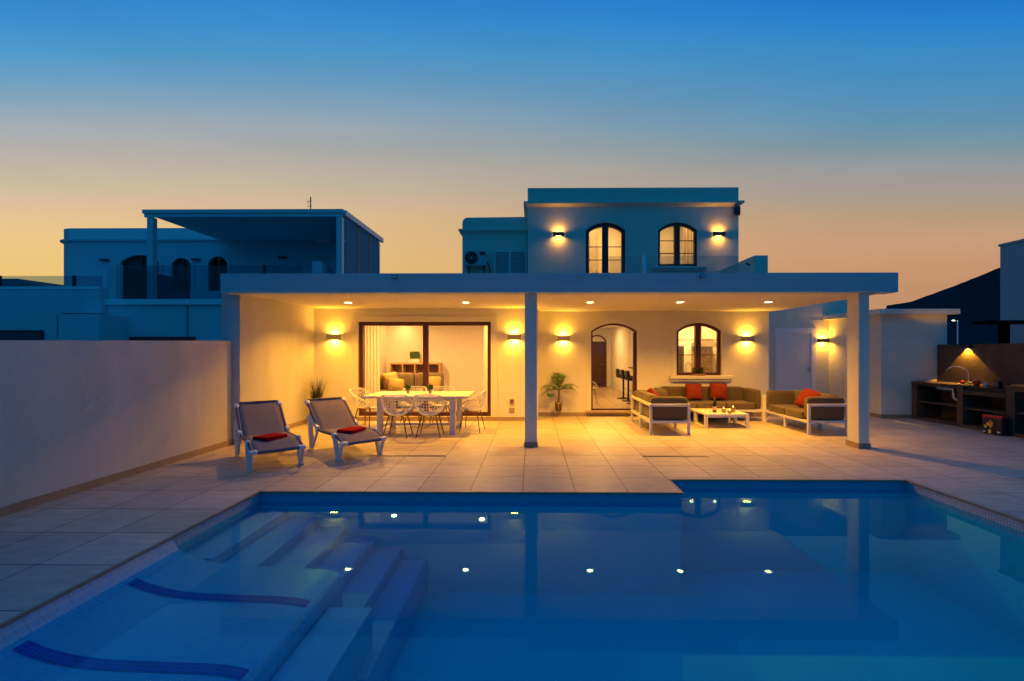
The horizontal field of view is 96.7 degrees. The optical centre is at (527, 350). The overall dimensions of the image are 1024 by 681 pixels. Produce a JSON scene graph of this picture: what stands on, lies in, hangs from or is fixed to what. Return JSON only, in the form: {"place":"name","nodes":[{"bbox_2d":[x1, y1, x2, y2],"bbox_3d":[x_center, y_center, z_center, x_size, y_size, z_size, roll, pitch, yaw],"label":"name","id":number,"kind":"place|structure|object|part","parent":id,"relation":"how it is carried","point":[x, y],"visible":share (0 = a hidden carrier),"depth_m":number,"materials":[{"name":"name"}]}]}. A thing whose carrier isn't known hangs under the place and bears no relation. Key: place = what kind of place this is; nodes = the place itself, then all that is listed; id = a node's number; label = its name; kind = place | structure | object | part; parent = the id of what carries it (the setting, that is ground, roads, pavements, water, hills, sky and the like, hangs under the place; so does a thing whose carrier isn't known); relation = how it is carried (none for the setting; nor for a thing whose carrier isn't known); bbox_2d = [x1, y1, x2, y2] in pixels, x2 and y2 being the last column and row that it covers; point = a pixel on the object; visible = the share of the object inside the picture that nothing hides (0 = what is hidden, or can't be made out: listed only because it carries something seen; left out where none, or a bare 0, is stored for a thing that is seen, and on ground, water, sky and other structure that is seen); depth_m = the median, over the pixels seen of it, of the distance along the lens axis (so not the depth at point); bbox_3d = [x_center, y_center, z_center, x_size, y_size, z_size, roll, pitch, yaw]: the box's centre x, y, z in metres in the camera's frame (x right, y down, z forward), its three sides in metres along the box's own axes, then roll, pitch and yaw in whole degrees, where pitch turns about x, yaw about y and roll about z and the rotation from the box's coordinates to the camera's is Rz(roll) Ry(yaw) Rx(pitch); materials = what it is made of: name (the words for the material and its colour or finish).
{"place":"outdoors","nodes":[
{"label":"outdoors","id":0,"kind":"place"},
{"bbox_2d":[0,411,1023,622],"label":"terrace","id":1,"kind":"structure","parent":0,"point":[48,550],"depth_m":6.14,"materials":[{"name":"tile"}]},
{"bbox_2d":[0,340,232,516],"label":"boundary wall","id":2,"kind":"structure","parent":1,"relation":"on","point":[77,416],"depth_m":5.41,"materials":[{"name":"paint"}]},
{"bbox_2d":[233,400,305,472],"bbox_3d":[-3.846,1.206,6.726,0.688,0.794,1.664,0,0,-39],"label":"sun lounger","id":3,"kind":"object","parent":1,"relation":"on","point":[254,418],"visible":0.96,"depth_m":6.91,"materials":[{"name":"grey fabric"}]},
{"bbox_2d":[253,433,287,440],"bbox_3d":[-3.657,1.222,6.476,0.302,0.050,0.362,0,0,22],"label":"folded towel","id":4,"kind":"object","parent":3,"relation":"on","point":[270,437],"visible":1,"depth_m":6.38,"materials":[{"name":"red fabric"}]},
{"bbox_2d":[306,378,326,414],"bbox_3d":[-4.627,1.056,9.972,0.605,1.088,0.589,0,0,-23],"label":"grass plant","id":5,"kind":"object","parent":1,"relation":"on","point":[316,393],"depth_m":9.92,"materials":[{"name":"green plant"}]},
{"bbox_2d":[305,397,386,461],"bbox_3d":[-2.942,1.206,7.269,0.688,0.794,1.664,0,0,-43],"label":"sun lounger","id":6,"kind":"object","parent":1,"relation":"on","point":[331,416],"visible":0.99,"depth_m":7.41,"materials":[{"name":"grey fabric"}]},
{"bbox_2d":[337,426,365,433],"bbox_3d":[-2.721,1.222,7.047,0.302,0.050,0.362,0,0,18],"label":"folded towel","id":7,"kind":"object","parent":6,"relation":"on","point":[351,429],"visible":1,"depth_m":6.93,"materials":[{"name":"red fabric"}]},
{"bbox_2d":[350,388,376,427],"bbox_3d":[-3.380,1.196,9.558,0.531,0.813,0.603,0,0,15],"label":"dining chair","id":8,"kind":"object","parent":1,"relation":"on","point":[367,406],"visible":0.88,"depth_m":9.47,"materials":[{"name":"white plastic"}]},
{"bbox_2d":[380,394,413,438],"bbox_3d":[-2.425,1.196,8.509,0.603,0.813,0.531,0,0,1],"label":"dining chair","id":9,"kind":"object","parent":1,"relation":"on","point":[395,413],"visible":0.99,"depth_m":8.34,"materials":[{"name":"white plastic"}]},
{"bbox_2d":[398,386,426,425],"bbox_3d":[-2.501,1.196,9.921,0.603,0.813,0.531,0,0,1],"label":"dining chair","id":10,"kind":"object","parent":1,"relation":"on","point":[406,404],"visible":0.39,"depth_m":10.04,"materials":[{"name":"white plastic"}]},
{"bbox_2d":[383,455,446,456],"bbox_3d":[-1.721,1.596,6.928,0.980,0.005,0.070,0,0,1],"label":"slot drain","id":11,"kind":"object","parent":1,"relation":"on","point":[418,455],"visible":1,"depth_m":6.93,"materials":[{"name":"black metal"}]},
{"bbox_2d":[362,391,474,434],"bbox_3d":[-2.129,1.229,9.142,2.000,0.742,1.060,0,0,1],"label":"dining table","id":12,"kind":"object","parent":1,"relation":"on","point":[451,396],"visible":0.85,"depth_m":8.76,"materials":[{"name":"white metal"}]},
{"bbox_2d":[405,384,410,393],"bbox_3d":[-2.406,0.755,9.174,0.152,0.207,0.152,0,0,1],"label":"potted plant","id":13,"kind":"object","parent":12,"relation":"on","point":[407,387],"visible":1,"depth_m":9.15,"materials":[{"name":"green plant"}]},
{"bbox_2d":[427,384,432,393],"bbox_3d":[-1.959,0.757,9.172,0.157,0.201,0.150,0,0,1],"label":"potted plant","id":14,"kind":"object","parent":12,"relation":"on","point":[429,387],"visible":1,"depth_m":9.14,"materials":[{"name":"green plant"}]},
{"bbox_2d":[413,394,445,437],"bbox_3d":[-1.824,1.196,8.523,0.604,0.813,0.531,0,0,-1],"label":"dining chair","id":15,"kind":"object","parent":1,"relation":"on","point":[435,413],"visible":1,"depth_m":8.36,"materials":[{"name":"white plastic"}]},
{"bbox_2d":[427,386,454,425],"bbox_3d":[-1.881,1.196,9.915,0.604,0.813,0.531,0,0,-1],"label":"dining chair","id":16,"kind":"object","parent":1,"relation":"on","point":[447,404],"visible":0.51,"depth_m":10.03,"materials":[{"name":"white plastic"}]},
{"bbox_2d":[457,390,487,432],"bbox_3d":[-1.093,1.196,9.130,0.531,0.813,0.603,0,0,7],"label":"dining chair","id":17,"kind":"object","parent":1,"relation":"on","point":[470,409],"visible":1,"depth_m":8.99,"materials":[{"name":"white plastic"}]},
{"bbox_2d":[539,372,577,417],"bbox_3d":[0.766,1.060,10.966,0.968,1.084,0.609,0,0,1],"label":"potted palm","id":18,"kind":"object","parent":1,"relation":"on","point":[558,403],"visible":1,"depth_m":10.93,"materials":[{"name":"green plant"}]},
{"bbox_2d":[220,187,897,448],"bbox_3d":[0.439,-1.240,13.171,11.285,5.680,11.450,0,0,1],"label":"villa","id":19,"kind":"object","parent":1,"relation":"on","point":[538,286],"visible":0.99,"depth_m":10.46,"materials":[{"name":"paint"}]},
{"bbox_2d":[326,334,341,339],"bbox_3d":[-4.416,-0.315,10.392,0.310,0.130,0.104,0,0,1],"label":"wall lamp","id":20,"kind":"object","parent":19,"relation":"attached to","point":[333,336],"visible":1,"depth_m":10.34,"materials":[{"name":"metal"}]},
{"bbox_2d":[365,326,379,410],"bbox_3d":[-3.682,0.310,10.777,0.380,2.320,0.080,0,0,1],"label":"curtain","id":21,"kind":"object","parent":19,"relation":"hanging from","point":[372,359],"visible":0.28,"depth_m":10.77,"materials":[{"name":"white fabric"}]},
{"bbox_2d":[380,373,443,409],"bbox_3d":[-3.196,1.015,11.883,1.790,0.830,1.700,0,0,1],"label":"corner sofa","id":22,"kind":"object","parent":19,"relation":"on","point":[413,379],"visible":0.27,"depth_m":12.43,"materials":[{"name":"beige fabric"}]},
{"bbox_2d":[382,372,397,388],"bbox_3d":[-3.629,0.780,12.087,0.276,0.436,0.436,0,0,42],"label":"cushion","id":23,"kind":"object","parent":22,"relation":"on","point":[386,376],"visible":0.63,"depth_m":11.95,"materials":[{"name":"yellow fabric"}]},
{"bbox_2d":[388,378,403,390],"bbox_3d":[-3.431,0.920,11.885,0.432,0.434,0.301,0,0,-21],"label":"cushion","id":24,"kind":"object","parent":22,"relation":"on","point":[394,384],"visible":0.72,"depth_m":11.79,"materials":[{"name":"yellow fabric"}]},
{"bbox_2d":[429,376,440,389],"bbox_3d":[-2.538,0.880,12.176,0.410,0.391,0.308,0,0,12],"label":"cushion","id":25,"kind":"object","parent":22,"relation":"on","point":[434,380],"visible":0.47,"depth_m":12.09,"materials":[{"name":"yellow fabric"}]},
{"bbox_2d":[390,363,441,373],"bbox_3d":[-3.353,0.920,13.729,1.500,1.120,0.390,0,0,1],"label":"bookcase","id":26,"kind":"object","parent":19,"relation":"on","point":[415,368],"visible":0.27,"depth_m":13.90,"materials":[{"name":"brown wood"}]},
{"bbox_2d":[409,351,419,362],"bbox_3d":[-3.401,0.185,13.735,0.303,0.350,0.140,0,0,1],"label":"grass box","id":27,"kind":"object","parent":26,"relation":"on","point":[415,357],"visible":1,"depth_m":13.68,"materials":[{"name":"white plastic"}]},
{"bbox_2d":[359,322,490,415],"bbox_3d":[-2.360,0.415,10.552,3.050,2.170,0.145,0,0,1],"label":"sliding door","id":28,"kind":"structure","parent":19,"relation":"in","point":[362,325],"depth_m":10.49,"materials":[{"name":"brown wood"}]},
{"bbox_2d":[464,250,490,272],"bbox_3d":[-1.293,-2.017,11.839,0.658,1.136,0.344,0,0,1],"label":"air conditioner","id":29,"kind":"object","parent":19,"relation":"attached to","point":[475,258],"visible":0.98,"depth_m":11.69,"materials":[{"name":"grey metal"}]},
{"bbox_2d":[484,326,486,411],"bbox_3d":[-0.938,0.310,10.748,0.186,2.320,0.065,0,0,14],"label":"curtain","id":30,"kind":"object","parent":19,"relation":"hanging from","point":[485,364],"visible":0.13,"depth_m":10.75,"materials":[{"name":"white fabric"}]},
{"bbox_2d":[509,408,514,412],"bbox_3d":[-0.356,1.360,10.398,0.120,0.120,0.011,0,0,1],"label":"wall hatch","id":31,"kind":"object","parent":19,"relation":"attached to","point":[511,410],"depth_m":10.39,"materials":[{"name":"grey"}]},
{"bbox_2d":[507,334,520,339],"bbox_3d":[-0.296,-0.315,10.351,0.310,0.130,0.104,0,0,1],"label":"wall lamp","id":32,"kind":"object","parent":19,"relation":"attached to","point":[513,336],"visible":1,"depth_m":10.30,"materials":[{"name":"metal"}]},
{"bbox_2d":[553,232,563,236],"bbox_3d":[0.773,-2.905,11.340,0.280,0.100,0.104,0,0,1],"label":"wall lamp","id":33,"kind":"object","parent":19,"relation":"attached to","point":[558,234],"visible":1,"depth_m":11.29,"materials":[{"name":"grey metal"}]},
{"bbox_2d":[557,336,569,340],"bbox_3d":[0.881,-0.305,11.139,0.310,0.130,0.104,0,0,1],"label":"wall lamp","id":34,"kind":"object","parent":19,"relation":"attached to","point":[563,338],"visible":1,"depth_m":11.09,"materials":[{"name":"metal"}]},
{"bbox_2d":[589,230,598,272],"bbox_3d":[1.698,-2.190,11.834,0.320,1.920,0.042,0,0,1],"label":"curtain","id":35,"kind":"object","parent":19,"relation":"hanging from","point":[593,248],"visible":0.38,"depth_m":11.84,"materials":[{"name":"white fabric"}]},
{"bbox_2d":[593,382,598,403],"bbox_3d":[1.631,1.046,12.530,0.531,0.813,0.603,0,0,-17],"label":"dining chair","id":36,"kind":"object","parent":19,"relation":"on","point":[595,386],"visible":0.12,"depth_m":12.39,"materials":[{"name":"white plastic"}]},
{"bbox_2d":[593,335,605,386],"bbox_3d":[2.835,0.400,18.513,0.740,2.100,0.120,0,0,1],"label":"hall door","id":37,"kind":"structure","parent":19,"relation":"in","point":[599,348],"depth_m":18.49,"materials":[{"name":"brown wood"}]},
{"bbox_2d":[586,223,624,272],"bbox_3d":[1.955,-2.215,11.469,0.990,1.990,0.105,0,0,1],"label":"window","id":38,"kind":"structure","parent":19,"relation":"in","point":[604,226],"depth_m":11.43,"materials":[{"name":"black"}]},
{"bbox_2d":[591,323,636,410],"bbox_3d":[2.128,0.395,11.269,1.130,2.150,0.100,0,0,1],"label":"arched door","id":39,"kind":"structure","parent":19,"relation":"in","point":[635,332],"depth_m":11.22,"materials":[{"name":"brown wood"}]},
{"bbox_2d":[616,369,630,398],"bbox_3d":[2.916,0.995,13.841,0.405,0.910,0.400,0,0,1],"label":"bar stool","id":40,"kind":"object","parent":19,"relation":"on","point":[618,375],"visible":0.69,"depth_m":13.81,"materials":[{"name":"black metal"}]},
{"bbox_2d":[620,369,632,401],"bbox_3d":[2.909,0.995,13.142,0.405,0.910,0.400,0,0,1],"label":"bar stool","id":41,"kind":"object","parent":19,"relation":"on","point":[622,374],"visible":0.77,"depth_m":13.11,"materials":[{"name":"black metal"}]},
{"bbox_2d":[625,370,632,403],"bbox_3d":[2.902,0.995,12.472,0.405,0.910,0.400,0,0,1],"label":"bar stool","id":42,"kind":"object","parent":19,"relation":"on","point":[627,376],"visible":0.57,"depth_m":12.40,"materials":[{"name":"black metal"}]},
{"bbox_2d":[642,255,646,272],"bbox_3d":[2.622,-1.458,8.174,2.320,0.515,0.055,0,0,1],"label":"roof rail","id":43,"kind":"object","parent":19,"relation":"on","point":[644,265],"visible":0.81,"depth_m":8.15,"materials":[{"name":"white metal"}]},
{"bbox_2d":[652,223,706,270],"bbox_3d":[3.779,-2.600,11.383,1.350,1.220,0.240,0,0,1],"label":"window","id":44,"kind":"structure","parent":19,"relation":"in","point":[676,266],"depth_m":11.41,"materials":[{"name":"black"}]},
{"bbox_2d":[683,227,692,263],"bbox_3d":[4.253,-2.240,11.808,0.430,2.020,0.044,0,0,1],"label":"curtain","id":45,"kind":"object","parent":19,"relation":"hanging from","point":[687,245],"depth_m":11.81,"materials":[{"name":"white fabric"}]},
{"bbox_2d":[691,367,705,375],"bbox_3d":[4.156,0.493,11.090,0.381,0.217,0.120,0,0,1],"label":"window planter","id":46,"kind":"object","parent":19,"relation":"on","point":[701,372],"visible":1,"depth_m":11.06,"materials":[{"name":"ceramic"}]},
{"bbox_2d":[669,323,732,380],"bbox_3d":[4.232,0.026,11.163,1.500,1.432,0.270,0,0,1],"label":"window","id":47,"kind":"structure","parent":19,"relation":"in","point":[681,376],"depth_m":11.20,"materials":[{"name":"brown wood"}]},
{"bbox_2d":[691,343,712,371],"bbox_3d":[5.268,0.200,13.742,0.640,0.900,0.011,0,0,1],"label":"splashback","id":48,"kind":"object","parent":19,"relation":"attached to","point":[707,358],"visible":0.43,"depth_m":13.73,"materials":[{"name":"tile"}]},
{"bbox_2d":[692,326,715,346],"bbox_3d":[5.265,-0.440,13.503,0.637,0.640,0.490,0,0,1],"label":"cooker hood","id":49,"kind":"object","parent":19,"relation":"attached to","point":[706,341],"visible":0.64,"depth_m":13.26,"materials":[{"name":"silver metal"}]},
{"bbox_2d":[713,232,724,235],"bbox_3d":[4.753,-2.900,11.300,0.280,0.100,0.104,0,0,1],"label":"wall lamp","id":50,"kind":"object","parent":19,"relation":"attached to","point":[718,233],"visible":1,"depth_m":11.25,"materials":[{"name":"grey metal"}]},
{"bbox_2d":[732,206,739,215],"bbox_3d":[5.183,-3.470,11.294,0.170,0.220,0.107,0,0,1],"label":"alarm box","id":51,"kind":"object","parent":19,"relation":"attached to","point":[735,210],"visible":1,"depth_m":11.25,"materials":[{"name":"grey"}]},
{"bbox_2d":[740,336,753,340],"bbox_3d":[5.351,-0.295,11.094,0.310,0.130,0.104,0,0,1],"label":"wall lamp","id":52,"kind":"object","parent":19,"relation":"attached to","point":[746,338],"visible":1,"depth_m":11.04,"materials":[{"name":"metal"}]},
{"bbox_2d":[631,390,689,434],"bbox_3d":[2.723,1.228,9.483,0.775,0.745,1.660,0,0,1],"label":"lounge sofa","id":53,"kind":"object","parent":1,"relation":"on","point":[650,408],"visible":0.99,"depth_m":8.71,"materials":[{"name":"fabric"}]},
{"bbox_2d":[646,388,658,396],"bbox_3d":[2.657,1.000,9.724,0.330,0.444,0.417,0,0,1],"label":"cushion","id":54,"kind":"object","parent":53,"relation":"on","point":[651,390],"visible":0.34,"depth_m":9.57,"materials":[{"name":"red fabric"}]},
{"bbox_2d":[654,386,763,421],"bbox_3d":[4.187,1.228,10.696,2.360,0.745,0.805,0,0,1],"label":"lounge sofa","id":55,"kind":"object","parent":1,"relation":"on","point":[746,400],"visible":0.49,"depth_m":10.59,"materials":[{"name":"brown fabric"}]},
{"bbox_2d":[685,384,702,399],"bbox_3d":[3.948,0.970,10.791,0.393,0.387,0.243,0,0,1],"label":"cushion","id":56,"kind":"object","parent":55,"relation":"on","point":[694,392],"visible":0.93,"depth_m":10.71,"materials":[{"name":"red fabric"}]},
{"bbox_2d":[710,383,726,399],"bbox_3d":[4.528,0.960,10.795,0.413,0.405,0.243,0,0,1],"label":"cushion","id":57,"kind":"object","parent":55,"relation":"on","point":[718,391],"visible":0.98,"depth_m":10.71,"materials":[{"name":"red fabric"}]},
{"bbox_2d":[690,408,748,428],"bbox_3d":[4.113,1.449,9.819,0.910,0.302,0.920,0,0,1],"label":"coffee table","id":58,"kind":"object","parent":1,"relation":"on","point":[736,414],"visible":0.91,"depth_m":9.44,"materials":[{"name":"white wood"}]},
{"bbox_2d":[712,397,716,412],"bbox_3d":[3.956,1.138,9.621,0.087,0.320,0.086,0,0,1],"label":"champagne bottle","id":59,"kind":"object","parent":58,"relation":"on","point":[714,407],"visible":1,"depth_m":9.59,"materials":[{"name":"black glass"}]},
{"bbox_2d":[764,390,846,434],"bbox_3d":[5.728,1.228,9.473,0.775,0.745,1.660,0,0,1],"label":"lounge sofa","id":60,"kind":"object","parent":1,"relation":"on","point":[825,408],"visible":0.85,"depth_m":8.77,"materials":[{"name":"fabric"}]},
{"bbox_2d":[794,388,820,407],"bbox_3d":[5.794,0.990,9.393,0.317,0.419,0.449,0,0,-12],"label":"cushion","id":61,"kind":"object","parent":60,"relation":"on","point":[803,394],"visible":0.59,"depth_m":9.37,"materials":[{"name":"red fabric"}]},
{"bbox_2d":[911,366,1023,437],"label":"outdoor kitchen","id":62,"kind":"object","parent":1,"relation":"on","point":[958,405],"visible":0.92,"depth_m":9.51,"materials":[{"name":"concrete"}]},
{"bbox_2d":[973,379,979,384],"bbox_3d":[9.396,0.657,9.527,0.110,0.115,0.110,0,0,1],"label":"jar","id":63,"kind":"object","parent":62,"relation":"on","point":[976,382],"visible":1,"depth_m":9.50,"materials":[{"name":"red"}]},
{"bbox_2d":[937,343,1023,415],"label":"boundary wall","id":64,"kind":"structure","parent":1,"relation":"on","point":[990,363],"depth_m":9.63,"materials":[{"name":"concrete"}]},
{"bbox_2d":[959,344,971,347],"bbox_3d":[9.650,-0.102,10.024,0.098,0.095,0.200,0,0,1],"label":"grill lamp","id":65,"kind":"object","parent":64,"relation":"attached to","point":[965,345],"visible":1,"depth_m":9.97,"materials":[{"name":"grey metal"}]},
{"bbox_2d":[982,411,1007,435],"bbox_3d":[8.943,1.382,8.709,0.180,0.435,0.342,0,0,-11],"label":"charcoal bag","id":66,"kind":"object","parent":1,"relation":"on","point":[994,424],"visible":1,"depth_m":8.65,"materials":[{"name":"black paper"}]},
{"bbox_2d":[0,0,1023,309],"label":"sky","id":67,"kind":"structure","parent":0,"point":[854,136],"materials":[{"name":"blue"}]},
{"bbox_2d":[259,481,905,506],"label":"pool wall","id":68,"kind":"structure","parent":0,"point":[501,500],"depth_m":5.19,"materials":[{"name":"tile"}]},
{"bbox_2d":[172,482,1023,551],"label":"pool wall","id":69,"kind":"structure","parent":0,"point":[191,538],"depth_m":4.67,"materials":[{"name":"tile"}]},
{"bbox_2d":[0,479,1023,628],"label":"pool coping","id":70,"kind":"object","parent":69,"relation":"on","point":[64,593],"visible":0.91,"depth_m":5.14,"materials":[{"name":"stone"}]},
{"bbox_2d":[259,493,1023,680],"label":"pool floor","id":71,"kind":"structure","parent":0,"point":[800,587],"depth_m":5.03,"materials":[{"name":"paint"}]},
{"bbox_2d":[0,540,342,680],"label":"pool shelf","id":72,"kind":"object","parent":71,"relation":"on","point":[113,614],"visible":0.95,"depth_m":3.07,"materials":[{"name":"tile"}]},
{"bbox_2d":[12,640,248,679],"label":"pool stripe","id":73,"kind":"object","parent":72,"relation":"on","point":[29,648],"visible":1,"depth_m":2.68,"materials":[{"name":"blue tile"}]},
{"bbox_2d":[127,578,309,607],"bbox_3d":[-2.316,1.817,3.423,1.332,0.170,0.088,0,0,1],"label":"pool stripe","id":74,"kind":"object","parent":72,"relation":"on","point":[137,583],"visible":1,"depth_m":3.42,"materials":[{"name":"blue tile"}]},
{"bbox_2d":[184,509,426,680],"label":"pool steps","id":75,"kind":"structure","parent":71,"relation":"on","point":[362,633],"depth_m":4.28,"materials":[{"name":"blue tile"}]},
{"bbox_2d":[642,456,708,456],"bbox_3d":[2.239,1.596,6.888,1.000,0.005,0.070,0,0,1],"label":"slot drain","id":76,"kind":"object","parent":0,"point":[675,456],"visible":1,"depth_m":6.87,"materials":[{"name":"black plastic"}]},
{"bbox_2d":[679,346,683,371],"bbox_3d":[4.156,0.650,13.124,0.550,1.600,0.670,0,0,1],"label":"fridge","id":77,"kind":"object","parent":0,"point":[681,358],"visible":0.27,"depth_m":12.83,"materials":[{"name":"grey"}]},
{"bbox_3d":[4.154,0.650,12.844,0.510,1.560,0.029,0,0,1],"label":"door","id":78,"kind":"part","parent":77,"relation":"part of","materials":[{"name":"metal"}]},
{"bbox_2d":[769,300,959,417],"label":"side building","id":79,"kind":"structure","parent":0,"point":[903,343],"depth_m":11.16,"materials":[{"name":"paint"}]},
{"bbox_2d":[775,328,815,390],"bbox_3d":[7.493,0.480,12.731,1.130,2.240,0.109,0,0,1],"label":"louvred door","id":80,"kind":"structure","parent":79,"relation":"in","point":[795,348],"depth_m":12.71,"materials":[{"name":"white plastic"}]},
{"bbox_2d":[817,339,828,341],"bbox_3d":[8.227,-0.290,12.665,0.280,0.100,0.104,0,0,1],"label":"wall lamp","id":81,"kind":"object","parent":79,"relation":"attached to","point":[822,340],"visible":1,"depth_m":12.61,"materials":[{"name":"grey metal"}]},
{"bbox_2d":[845,330,869,415],"bbox_3d":[8.401,0.540,11.592,0.029,2.120,0.850,0,0,1],"label":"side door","id":82,"kind":"structure","parent":79,"relation":"in","point":[869,330],"depth_m":11.97,"materials":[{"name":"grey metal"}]},
{"bbox_2d":[886,268,999,343],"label":"hill","id":83,"kind":"structure","parent":0,"point":[976,298],"depth_m":139.00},
{"bbox_2d":[994,380,1002,386],"bbox_3d":[9.470,0.663,9.156,0.084,0.130,0.100,0,0,1],"label":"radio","id":84,"kind":"object","parent":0,"point":[997,383],"visible":0.98,"depth_m":9.11,"materials":[{"name":"black plastic"}]},
{"label":"ground","id":85,"kind":"structure","parent":0,"visible":0},
{"bbox_2d":[2,279,63,285],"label":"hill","id":86,"kind":"structure","parent":85,"relation":"on","point":[14,282],"depth_m":28.51,"materials":[{"name":"grey"}]},
{"bbox_2d":[0,228,379,340],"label":"neighbour house","id":87,"kind":"structure","parent":85,"relation":"on","point":[93,304],"depth_m":13.84,"materials":[{"name":"white"}]},
{"bbox_2d":[0,330,43,339],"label":"window","id":88,"kind":"structure","parent":87,"relation":"in","point":[4,334],"depth_m":12.82,"materials":[{"name":"black glass"}]},
{"bbox_2d":[0,275,75,285],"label":"glass railing","id":89,"kind":"object","parent":87,"relation":"on","point":[73,280],"visible":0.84,"depth_m":13.52,"materials":[{"name":"clear glass"}]},
{"bbox_2d":[117,252,161,296],"bbox_3d":[-15.024,-2.720,17.711,1.740,2.240,0.180,0,0,1],"label":"window","id":90,"kind":"structure","parent":87,"relation":"in","point":[139,262],"depth_m":17.72,"materials":[{"name":"black"}]},
{"bbox_2d":[125,267,189,298],"bbox_3d":[-12.229,-2.055,15.138,0.060,1.010,2.590,0,0,1],"label":"glass railing","id":91,"kind":"object","parent":87,"relation":"on","point":[169,287],"visible":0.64,"depth_m":15.08,"materials":[{"name":"clear glass"}]},
{"bbox_2d":[129,337,195,340],"bbox_3d":[-10.865,-0.135,13.549,1.900,0.570,0.119,0,0,1],"label":"window","id":92,"kind":"structure","parent":87,"relation":"in","point":[130,338],"depth_m":13.49,"materials":[{"name":"black"}]},
{"bbox_2d":[168,255,193,290],"bbox_3d":[-13.399,-3.025,17.695,0.990,1.390,0.180,0,0,1],"label":"window","id":93,"kind":"structure","parent":87,"relation":"in","point":[183,268],"depth_m":17.69,"materials":[{"name":"black"}]},
{"bbox_2d":[205,253,230,290],"bbox_3d":[-11.974,-3.055,17.681,0.980,1.450,0.180,0,0,1],"label":"window","id":94,"kind":"structure","parent":87,"relation":"in","point":[222,264],"depth_m":17.68,"materials":[{"name":"black"}]},
{"bbox_2d":[142,209,383,298],"bbox_3d":[-8.722,-2.953,15.813,6.280,2.815,3.650,0,0,1],"label":"pergola","id":95,"kind":"object","parent":87,"relation":"on","point":[357,250],"visible":0.69,"depth_m":14.83,"materials":[{"name":"white paint"}]},
{"bbox_2d":[952,319,957,343],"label":"street lamp","id":96,"kind":"object","parent":85,"relation":"on","point":[957,328],"visible":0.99,"depth_m":59.41,"materials":[{"name":"silver metal"}]},
{"bbox_2d":[972,320,1023,343],"bbox_3d":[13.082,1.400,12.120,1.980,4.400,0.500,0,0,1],"label":"carport","id":97,"kind":"object","parent":85,"relation":"on","point":[1003,331],"visible":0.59,"depth_m":11.97,"materials":[{"name":"black"}]},
{"bbox_2d":[998,239,1023,342],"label":"building","id":98,"kind":"structure","parent":85,"relation":"on","point":[1011,280],"depth_m":13.23,"materials":[{"name":"white paint"}]}
]}

